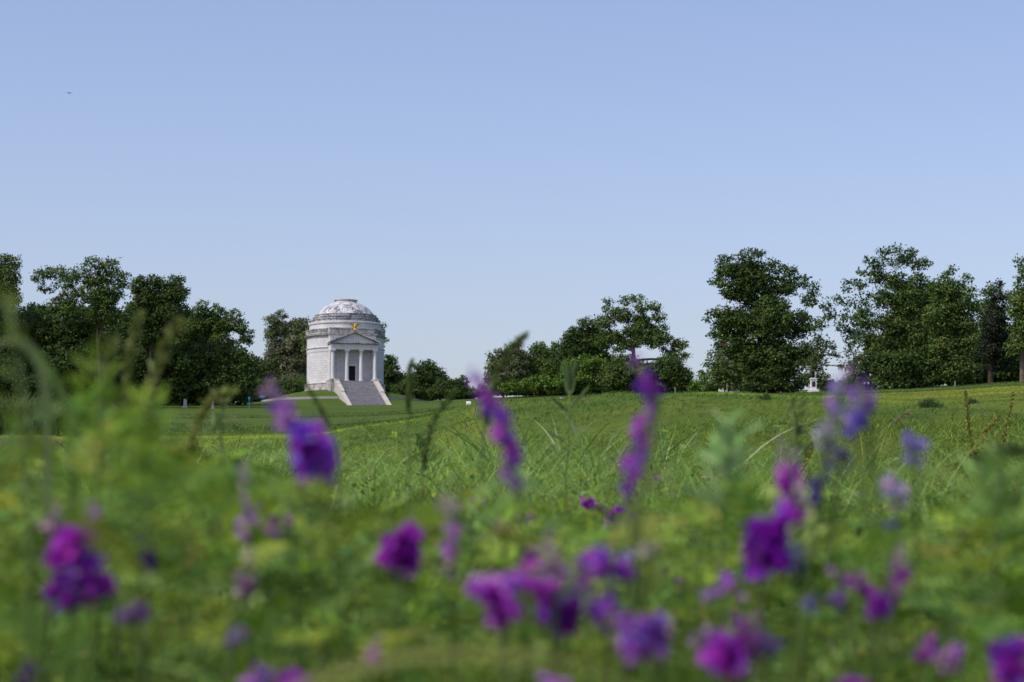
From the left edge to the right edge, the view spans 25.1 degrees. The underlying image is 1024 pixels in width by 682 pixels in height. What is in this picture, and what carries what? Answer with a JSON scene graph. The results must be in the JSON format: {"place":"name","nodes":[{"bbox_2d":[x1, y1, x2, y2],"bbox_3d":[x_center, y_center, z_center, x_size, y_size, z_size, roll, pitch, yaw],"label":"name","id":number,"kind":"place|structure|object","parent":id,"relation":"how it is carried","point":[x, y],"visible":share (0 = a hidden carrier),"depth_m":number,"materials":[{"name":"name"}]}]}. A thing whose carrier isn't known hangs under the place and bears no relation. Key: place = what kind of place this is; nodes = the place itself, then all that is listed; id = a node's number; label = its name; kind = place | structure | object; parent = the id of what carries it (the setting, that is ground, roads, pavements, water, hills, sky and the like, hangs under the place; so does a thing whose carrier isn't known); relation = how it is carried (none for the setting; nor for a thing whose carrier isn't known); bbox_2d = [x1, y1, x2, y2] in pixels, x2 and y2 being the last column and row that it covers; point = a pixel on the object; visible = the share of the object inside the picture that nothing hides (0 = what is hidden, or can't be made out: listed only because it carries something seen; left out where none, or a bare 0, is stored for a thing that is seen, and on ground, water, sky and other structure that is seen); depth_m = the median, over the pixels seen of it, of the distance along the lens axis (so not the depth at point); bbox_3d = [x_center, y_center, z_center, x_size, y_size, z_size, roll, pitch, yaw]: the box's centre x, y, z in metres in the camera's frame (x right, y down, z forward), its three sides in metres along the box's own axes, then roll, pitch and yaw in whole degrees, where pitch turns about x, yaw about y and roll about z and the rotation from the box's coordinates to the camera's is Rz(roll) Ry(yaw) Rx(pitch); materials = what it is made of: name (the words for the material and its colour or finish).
{"place":"outdoors","nodes":[
{"label":"outdoors","id":0,"kind":"place"},
{"bbox_2d":[0,382,1023,464],"bbox_3d":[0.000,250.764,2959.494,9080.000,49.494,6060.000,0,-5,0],"label":"ground","id":1,"kind":"structure","parent":0,"point":[263,410],"depth_m":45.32,"materials":[{"name":"plant"}]},
{"bbox_2d":[0,253,28,361],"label":"broadleaf tree","id":2,"kind":"object","parent":1,"relation":"on","point":[8,280],"visible":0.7,"depth_m":401.03,"materials":[{"name":"green plant"}]},
{"bbox_2d":[0,287,40,681],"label":"branching weed","id":3,"kind":"object","parent":1,"relation":"on","point":[12,422],"visible":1,"depth_m":1.25,"materials":[{"name":"green plant"}]},
{"bbox_2d":[0,335,51,681],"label":"arching grass","id":4,"kind":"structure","parent":1,"relation":"on","point":[27,345],"depth_m":1.50,"materials":[{"name":"plant"}]},
{"bbox_2d":[0,351,53,404],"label":"broadleaf tree","id":5,"kind":"object","parent":1,"relation":"on","point":[31,384],"visible":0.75,"depth_m":393.85,"materials":[{"name":"green plant"}]},
{"bbox_2d":[9,341,77,681],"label":"arching grass","id":6,"kind":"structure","parent":1,"relation":"on","point":[73,473],"depth_m":1.60,"materials":[{"name":"plant"}]},
{"bbox_2d":[32,503,67,681],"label":"vetch flower","id":7,"kind":"object","parent":1,"relation":"on","point":[54,526],"visible":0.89,"depth_m":1.50,"materials":[{"name":"purple plant"}]},
{"bbox_2d":[8,303,105,408],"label":"broadleaf tree","id":8,"kind":"object","parent":1,"relation":"on","point":[56,342],"visible":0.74,"depth_m":403.74,"materials":[{"name":"green plant"}]},
{"bbox_2d":[0,389,136,436],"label":"grass clump","id":9,"kind":"object","parent":1,"relation":"on","point":[32,405],"visible":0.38,"depth_m":93.94,"materials":[{"name":"plant"}]},
{"bbox_2d":[0,298,139,405],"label":"broadleaf tree","id":10,"kind":"object","parent":1,"relation":"on","point":[50,310],"visible":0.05,"depth_m":443.96,"materials":[{"name":"green plant"}]},
{"bbox_2d":[41,498,100,681],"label":"vetch flower","id":11,"kind":"object","parent":1,"relation":"on","point":[70,542],"visible":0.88,"depth_m":1.34,"materials":[{"name":"purple plant"}]},
{"bbox_2d":[30,255,132,380],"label":"broadleaf tree","id":12,"kind":"object","parent":1,"relation":"on","point":[98,298],"visible":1,"depth_m":401.83,"materials":[{"name":"green plant"}]},
{"bbox_2d":[42,548,123,681],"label":"vetch flower","id":13,"kind":"object","parent":1,"relation":"on","point":[88,578],"visible":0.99,"depth_m":1.34,"materials":[{"name":"purple plant"}]},
{"bbox_2d":[55,334,144,681],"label":"branching weed","id":14,"kind":"object","parent":1,"relation":"on","point":[100,387],"visible":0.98,"depth_m":1.50,"materials":[{"name":"green plant"}]},
{"bbox_2d":[96,334,119,681],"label":"seed grass","id":15,"kind":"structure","parent":1,"relation":"on","point":[110,355],"depth_m":2.21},
{"bbox_2d":[115,310,145,678],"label":"seed grass","id":16,"kind":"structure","parent":1,"relation":"on","point":[127,366],"depth_m":2.61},
{"bbox_2d":[82,320,184,407],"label":"broadleaf tree","id":17,"kind":"object","parent":1,"relation":"on","point":[139,372],"visible":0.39,"depth_m":412.91,"materials":[{"name":"green plant"}]},
{"bbox_2d":[114,599,152,681],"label":"vetch flower","id":18,"kind":"object","parent":1,"relation":"on","point":[139,613],"visible":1,"depth_m":1.24,"materials":[{"name":"purple plant"}]},
{"bbox_2d":[135,537,158,681],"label":"vetch flower","id":19,"kind":"object","parent":1,"relation":"on","point":[149,558],"visible":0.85,"depth_m":1.49,"materials":[{"name":"purple plant"}]},
{"bbox_2d":[106,381,195,681],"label":"branching weed","id":20,"kind":"object","parent":1,"relation":"on","point":[149,440],"visible":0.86,"depth_m":1.54,"materials":[{"name":"green plant"}]},
{"bbox_2d":[123,273,193,401],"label":"broadleaf tree","id":21,"kind":"object","parent":1,"relation":"on","point":[159,302],"visible":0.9,"depth_m":411.05,"materials":[{"name":"green plant"}]},
{"bbox_2d":[136,314,188,680],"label":"seed grass","id":22,"kind":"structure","parent":1,"relation":"on","point":[173,330],"depth_m":2.51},
{"bbox_2d":[118,301,259,405],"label":"broadleaf tree","id":23,"kind":"object","parent":1,"relation":"on","point":[197,403],"visible":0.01,"depth_m":451.14,"materials":[{"name":"green plant"}]},
{"bbox_2d":[179,384,238,677],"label":"seed grass","id":24,"kind":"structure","parent":1,"relation":"on","point":[205,408],"depth_m":2.80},
{"bbox_2d":[158,340,260,404],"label":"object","id":25,"kind":"object","parent":1,"relation":"on","point":[197,372],"visible":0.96,"depth_m":413.95,"materials":[{"name":"green plant"}]},
{"bbox_2d":[173,299,255,405],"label":"broadleaf tree","id":26,"kind":"object","parent":1,"relation":"on","point":[212,325],"visible":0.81,"depth_m":421.21,"materials":[{"name":"green plant"}]},
{"bbox_2d":[202,386,237,665],"bbox_3d":[-0.434,0.444,3.372,0.042,0.760,0.062,3,-6,-29],"label":"branching weed","id":27,"kind":"object","parent":1,"relation":"on","point":[216,423],"visible":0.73,"depth_m":3.40,"materials":[{"name":"green plant"}]},
{"bbox_2d":[223,625,249,681],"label":"vetch flower","id":28,"kind":"object","parent":1,"relation":"on","point":[235,637],"visible":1,"depth_m":1.29,"materials":[{"name":"purple plant"}]},
{"bbox_2d":[223,459,260,681],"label":"vetch flower","id":29,"kind":"object","parent":1,"relation":"on","point":[241,533],"visible":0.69,"depth_m":1.55,"materials":[{"name":"purple plant"}]},
{"bbox_2d":[232,545,259,675],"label":"vetch flower","id":30,"kind":"object","parent":1,"relation":"on","point":[245,587],"visible":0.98,"depth_m":1.49,"materials":[{"name":"purple plant"}]},
{"bbox_2d":[256,515,300,673],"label":"vetch flower","id":31,"kind":"object","parent":1,"relation":"on","point":[288,522],"visible":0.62,"depth_m":1.60,"materials":[{"name":"green plant"}]},
{"bbox_2d":[252,376,306,401],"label":"shrub","id":32,"kind":"object","parent":1,"relation":"on","point":[285,387],"visible":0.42,"depth_m":519.62,"materials":[{"name":"green plant"}]},
{"bbox_2d":[263,308,310,381],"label":"broadleaf tree","id":33,"kind":"object","parent":1,"relation":"on","point":[287,352],"visible":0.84,"depth_m":530.87,"materials":[{"name":"green plant"}]},
{"bbox_2d":[258,377,330,672],"bbox_3d":[-0.139,0.372,1.591,0.028,0.693,0.082,-5,-7,45],"label":"vetch flower","id":34,"kind":"object","parent":1,"relation":"on","point":[282,410],"visible":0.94,"depth_m":1.60,"materials":[{"name":"purple plant"}]},
{"bbox_2d":[287,419,352,681],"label":"vetch flower","id":35,"kind":"object","parent":1,"relation":"on","point":[316,457],"visible":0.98,"depth_m":1.45,"materials":[{"name":"purple plant"}]},
{"bbox_2d":[305,299,391,404],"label":"memorial building","id":36,"kind":"structure","parent":1,"relation":"on","point":[345,362],"depth_m":474.68,"materials":[{"name":"stone"}]},
{"bbox_2d":[374,520,424,681],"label":"vetch flower","id":37,"kind":"object","parent":1,"relation":"on","point":[401,552],"visible":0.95,"depth_m":1.49,"materials":[{"name":"purple plant"}]},
{"bbox_2d":[412,358,451,400],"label":"broadleaf tree","id":38,"kind":"object","parent":1,"relation":"on","point":[429,370],"visible":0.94,"depth_m":525.38,"materials":[{"name":"green plant"}]},
{"bbox_2d":[420,387,458,613],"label":"seed grass","id":39,"kind":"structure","parent":1,"relation":"on","point":[424,452],"depth_m":4.50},
{"bbox_2d":[434,494,462,680],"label":"vetch flower","id":40,"kind":"object","parent":1,"relation":"on","point":[451,535],"visible":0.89,"depth_m":1.49,"materials":[{"name":"purple plant"}]},
{"bbox_2d":[426,374,474,399],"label":"tree","id":41,"kind":"object","parent":1,"relation":"on","point":[440,390],"visible":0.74,"depth_m":519.93,"materials":[{"name":"green plant"}]},
{"bbox_2d":[303,650,618,681],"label":"arching grass","id":42,"kind":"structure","parent":1,"relation":"on","point":[355,668],"depth_m":0.84,"materials":[{"name":"plant"}]},
{"bbox_2d":[463,572,526,681],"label":"vetch flower","id":43,"kind":"object","parent":1,"relation":"on","point":[499,598],"visible":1,"depth_m":1.29,"materials":[{"name":"purple plant"}]},
{"bbox_2d":[467,365,528,681],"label":"vetch flower","id":44,"kind":"object","parent":1,"relation":"on","point":[500,415],"visible":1,"depth_m":1.45,"materials":[{"name":"purple plant"}]},
{"bbox_2d":[478,331,529,650],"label":"seed grass","id":45,"kind":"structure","parent":1,"relation":"on","point":[499,367],"depth_m":3.41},
{"bbox_2d":[483,341,530,398],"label":"broadleaf tree","id":46,"kind":"object","parent":1,"relation":"on","point":[515,370],"visible":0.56,"depth_m":470.71,"materials":[{"name":"green plant"}]},
{"bbox_2d":[0,388,1023,681],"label":"vetch foliage","id":47,"kind":"object","parent":1,"relation":"on","point":[356,560],"visible":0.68,"depth_m":1.83,"materials":[{"name":"green plant"}]},
{"bbox_2d":[0,411,1023,681],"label":"meadow grass","id":48,"kind":"structure","parent":1,"relation":"on","point":[390,473],"depth_m":8.84,"materials":[{"name":"plant"}]},
{"bbox_2d":[495,373,555,397],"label":"shrub","id":49,"kind":"object","parent":1,"relation":"on","point":[536,383],"visible":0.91,"depth_m":440.50,"materials":[{"name":"green plant"}]},
{"bbox_2d":[502,558,560,678],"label":"vetch flower","id":50,"kind":"object","parent":1,"relation":"on","point":[533,583],"visible":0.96,"depth_m":1.31,"materials":[{"name":"purple plant"}]},
{"bbox_2d":[522,340,561,395],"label":"broadleaf tree","id":51,"kind":"object","parent":1,"relation":"on","point":[540,363],"visible":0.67,"depth_m":474.96,"materials":[{"name":"green plant"}]},
{"bbox_2d":[61,380,1023,432],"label":"rough grass","id":52,"kind":"structure","parent":1,"relation":"on","point":[173,429],"depth_m":213.24,"materials":[{"name":"plant"}]},
{"bbox_2d":[534,524,569,681],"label":"vetch flower","id":53,"kind":"object","parent":1,"relation":"on","point":[554,567],"visible":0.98,"depth_m":1.34,"materials":[{"name":"purple plant"}]},
{"bbox_2d":[535,583,585,676],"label":"vetch flower","id":54,"kind":"object","parent":1,"relation":"on","point":[569,615],"visible":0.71,"depth_m":1.33,"materials":[{"name":"purple plant"}]},
{"bbox_2d":[408,400,713,487],"bbox_3d":[0.181,0.632,11.790,1.818,0.652,1.817,0,-5,0],"label":"grass clump","id":55,"kind":"object","parent":1,"relation":"on","point":[477,449],"visible":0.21,"depth_m":11.82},
{"bbox_2d":[547,357,589,523],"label":"branching weed","id":56,"kind":"object","parent":1,"relation":"on","point":[569,380],"visible":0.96,"depth_m":6.01,"materials":[{"name":"green plant"}]},
{"bbox_2d":[543,353,608,395],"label":"shrub","id":57,"kind":"object","parent":1,"relation":"on","point":[589,368],"visible":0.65,"depth_m":440.40,"materials":[{"name":"green plant"}]},
{"bbox_2d":[550,316,611,396],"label":"broadleaf tree","id":58,"kind":"object","parent":1,"relation":"on","point":[576,340],"visible":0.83,"depth_m":460.72,"materials":[{"name":"green plant"}]},
{"bbox_2d":[584,584,624,681],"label":"vetch flower","id":59,"kind":"object","parent":1,"relation":"on","point":[606,603],"visible":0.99,"depth_m":1.34,"materials":[{"name":"purple plant"}]},
{"bbox_2d":[574,544,639,681],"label":"vetch flower","id":60,"kind":"object","parent":1,"relation":"on","point":[600,564],"visible":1,"depth_m":1.34,"materials":[{"name":"purple plant"}]},
{"bbox_2d":[593,357,638,391],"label":"shrub","id":61,"kind":"object","parent":1,"relation":"on","point":[616,375],"visible":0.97,"depth_m":438.42,"materials":[{"name":"green plant"}]},
{"bbox_2d":[584,470,664,681],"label":"arching grass","id":62,"kind":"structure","parent":1,"relation":"on","point":[621,519],"depth_m":2.09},
{"bbox_2d":[617,402,657,678],"bbox_3d":[0.087,0.370,1.493,0.029,0.686,0.064,-1,-5,11],"label":"vetch flower","id":63,"kind":"object","parent":1,"relation":"on","point":[640,457],"visible":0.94,"depth_m":1.50,"materials":[{"name":"purple plant"}]},
{"bbox_2d":[401,400,873,478],"bbox_3d":[0.795,0.692,12.594,2.951,0.652,2.051,0,-5,0],"label":"grass clump","id":64,"kind":"object","parent":1,"relation":"on","point":[659,454],"visible":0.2,"depth_m":12.42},
{"bbox_2d":[618,351,664,681],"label":"vetch flower","id":65,"kind":"object","parent":1,"relation":"on","point":[646,385],"visible":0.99,"depth_m":1.46,"materials":[{"name":"purple plant"}]},
{"bbox_2d":[593,293,692,391],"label":"oak tree","id":66,"kind":"object","parent":1,"relation":"on","point":[637,332],"visible":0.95,"depth_m":446.49,"materials":[{"name":"green plant"}]},
{"bbox_2d":[613,610,672,681],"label":"vetch flower","id":67,"kind":"object","parent":1,"relation":"on","point":[640,645],"visible":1,"depth_m":1.29,"materials":[{"name":"purple plant"}]},
{"bbox_2d":[635,540,661,680],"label":"vetch flower","id":68,"kind":"object","parent":1,"relation":"on","point":[647,547],"visible":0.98,"depth_m":1.59,"materials":[{"name":"green plant"}]},
{"bbox_2d":[652,354,693,393],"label":"broadleaf tree","id":69,"kind":"object","parent":1,"relation":"on","point":[671,374],"visible":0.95,"depth_m":440.18,"materials":[{"name":"green plant"}]},
{"bbox_2d":[677,408,765,681],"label":"branching weed","id":70,"kind":"object","parent":1,"relation":"on","point":[727,440],"visible":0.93,"depth_m":1.90,"materials":[{"name":"green plant"}]},
{"bbox_2d":[697,629,748,681],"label":"vetch flower","id":71,"kind":"object","parent":1,"relation":"on","point":[717,654],"visible":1,"depth_m":1.23,"materials":[{"name":"purple plant"}]},
{"bbox_2d":[697,349,756,391],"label":"broadleaf tree","id":72,"kind":"object","parent":1,"relation":"on","point":[722,373],"visible":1,"depth_m":340.54,"materials":[{"name":"green plant"}]},
{"bbox_2d":[731,609,763,681],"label":"vetch flower","id":73,"kind":"object","parent":1,"relation":"on","point":[743,630],"visible":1,"depth_m":1.24,"materials":[{"name":"purple plant"}]},
{"bbox_2d":[701,247,825,393],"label":"broadleaf tree","id":74,"kind":"object","parent":1,"relation":"on","point":[768,322],"visible":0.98,"depth_m":345.67,"materials":[{"name":"green plant"}]},
{"bbox_2d":[746,629,783,681],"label":"vetch flower","id":75,"kind":"object","parent":1,"relation":"on","point":[775,646],"visible":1,"depth_m":1.24,"materials":[{"name":"purple plant"}]},
{"bbox_2d":[739,497,794,681],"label":"vetch flower","id":76,"kind":"object","parent":1,"relation":"on","point":[770,539],"visible":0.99,"depth_m":1.37,"materials":[{"name":"purple plant"}]},
{"bbox_2d":[766,396,810,639],"bbox_3d":[0.434,0.455,3.575,0.070,0.739,0.054,0,-5,0],"label":"branching weed","id":77,"kind":"object","parent":1,"relation":"on","point":[797,429],"visible":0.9,"depth_m":3.60,"materials":[{"name":"green plant"}]},
{"bbox_2d":[775,431,809,681],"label":"vetch flower","id":78,"kind":"object","parent":1,"relation":"on","point":[785,482],"visible":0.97,"depth_m":1.40,"materials":[{"name":"purple plant"}]},
{"bbox_2d":[806,473,830,681],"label":"vetch flower","id":79,"kind":"object","parent":1,"relation":"on","point":[814,497],"visible":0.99,"depth_m":1.60,"materials":[{"name":"purple plant"}]},
{"bbox_2d":[802,420,839,681],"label":"vetch flower","id":80,"kind":"object","parent":1,"relation":"on","point":[823,445],"visible":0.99,"depth_m":1.60,"materials":[{"name":"purple plant"}]},
{"bbox_2d":[797,362,854,669],"bbox_3d":[0.217,0.368,1.624,0.039,0.702,0.121,0,-5,-3],"label":"vetch flower","id":81,"kind":"object","parent":1,"relation":"on","point":[833,404],"visible":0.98,"depth_m":1.60,"materials":[{"name":"purple plant"}]},
{"bbox_2d":[796,293,866,388],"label":"broadleaf tree","id":82,"kind":"object","parent":1,"relation":"on","point":[815,365],"visible":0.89,"depth_m":336.29,"materials":[{"name":"green plant"}]},
{"bbox_2d":[816,443,852,681],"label":"vetch flower","id":83,"kind":"object","parent":1,"relation":"on","point":[838,455],"visible":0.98,"depth_m":1.60,"materials":[{"name":"purple plant"}]},
{"bbox_2d":[827,566,877,681],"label":"vetch flower","id":84,"kind":"object","parent":1,"relation":"on","point":[862,587],"visible":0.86,"depth_m":1.49,"materials":[{"name":"purple plant"}]},
{"bbox_2d":[839,406,886,676],"bbox_3d":[0.246,0.381,1.553,0.021,0.670,0.090,-2,-6,24],"label":"vetch flower","id":85,"kind":"object","parent":1,"relation":"on","point":[857,420],"visible":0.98,"depth_m":1.55,"materials":[{"name":"purple plant"}]},
{"bbox_2d":[846,377,898,681],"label":"vetch flower","id":86,"kind":"object","parent":1,"relation":"on","point":[868,404],"visible":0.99,"depth_m":1.56,"materials":[{"name":"purple plant"}]},
{"bbox_2d":[865,587,892,681],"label":"vetch flower","id":87,"kind":"object","parent":1,"relation":"on","point":[879,604],"visible":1,"depth_m":1.44,"materials":[{"name":"purple plant"}]},
{"bbox_2d":[840,242,935,355],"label":"broadleaf tree","id":88,"kind":"object","parent":1,"relation":"on","point":[909,334],"visible":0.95,"depth_m":316.13,"materials":[{"name":"green plant"}]},
{"bbox_2d":[839,342,949,389],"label":"bush","id":89,"kind":"object","parent":1,"relation":"on","point":[910,367],"visible":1,"depth_m":311.44,"materials":[{"name":"green plant"}]},
{"bbox_2d":[880,472,908,666],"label":"vetch flower","id":90,"kind":"object","parent":1,"relation":"on","point":[892,491],"visible":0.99,"depth_m":1.59,"materials":[{"name":"purple plant"}]},
{"bbox_2d":[880,536,910,681],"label":"vetch flower","id":91,"kind":"object","parent":1,"relation":"on","point":[898,579],"visible":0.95,"depth_m":1.49,"materials":[{"name":"purple plant"}]},
{"bbox_2d":[900,430,928,681],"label":"vetch flower","id":92,"kind":"object","parent":1,"relation":"on","point":[911,441],"visible":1,"depth_m":1.60,"materials":[{"name":"purple plant"}]},
{"bbox_2d":[932,643,965,681],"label":"vetch flower","id":93,"kind":"object","parent":1,"relation":"on","point":[947,656],"visible":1,"depth_m":1.29,"materials":[{"name":"purple plant"}]},
{"bbox_2d":[918,264,985,386],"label":"broadleaf tree","id":94,"kind":"object","parent":1,"relation":"on","point":[952,325],"visible":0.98,"depth_m":312.55,"materials":[{"name":"green plant"}]},
{"bbox_2d":[907,316,1019,384],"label":"broadleaf tree","id":95,"kind":"object","parent":1,"relation":"on","point":[1000,376],"visible":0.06,"depth_m":344.13,"materials":[{"name":"green plant"}]},
{"bbox_2d":[935,584,1023,681],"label":"arching grass","id":96,"kind":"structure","parent":1,"relation":"on","point":[950,624],"depth_m":1.49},
{"bbox_2d":[947,435,1023,681],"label":"branching weed","id":97,"kind":"object","parent":1,"relation":"on","point":[1000,480],"visible":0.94,"depth_m":1.70,"materials":[{"name":"green plant"}]},
{"bbox_2d":[962,280,1016,383],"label":"broadleaf tree","id":98,"kind":"object","parent":1,"relation":"on","point":[983,305],"visible":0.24,"depth_m":320.97,"materials":[{"name":"green plant"}]},
{"bbox_2d":[971,278,1014,383],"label":"cedar tree","id":99,"kind":"object","parent":1,"relation":"on","point":[993,355],"visible":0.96,"depth_m":285.78,"materials":[{"name":"green plant"}]},
{"bbox_2d":[987,633,1023,681],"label":"vetch flower","id":100,"kind":"object","parent":1,"relation":"on","point":[1005,660],"visible":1,"depth_m":1.23,"materials":[{"name":"purple plant"}]},
{"bbox_2d":[1002,253,1023,381],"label":"broadleaf tree","id":101,"kind":"object","parent":1,"relation":"on","point":[1017,325],"visible":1,"depth_m":275.77,"materials":[{"name":"green plant"}]},
{"bbox_2d":[0,0,1023,400],"label":"sky","id":102,"kind":"structure","parent":0,"point":[475,175],"materials":[{"name":"blue"}]},
{"bbox_2d":[4,442,1022,681],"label":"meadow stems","id":103,"kind":"object","parent":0,"point":[15,669],"visible":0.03,"depth_m":3.69,"materials":[{"name":"green plant"}]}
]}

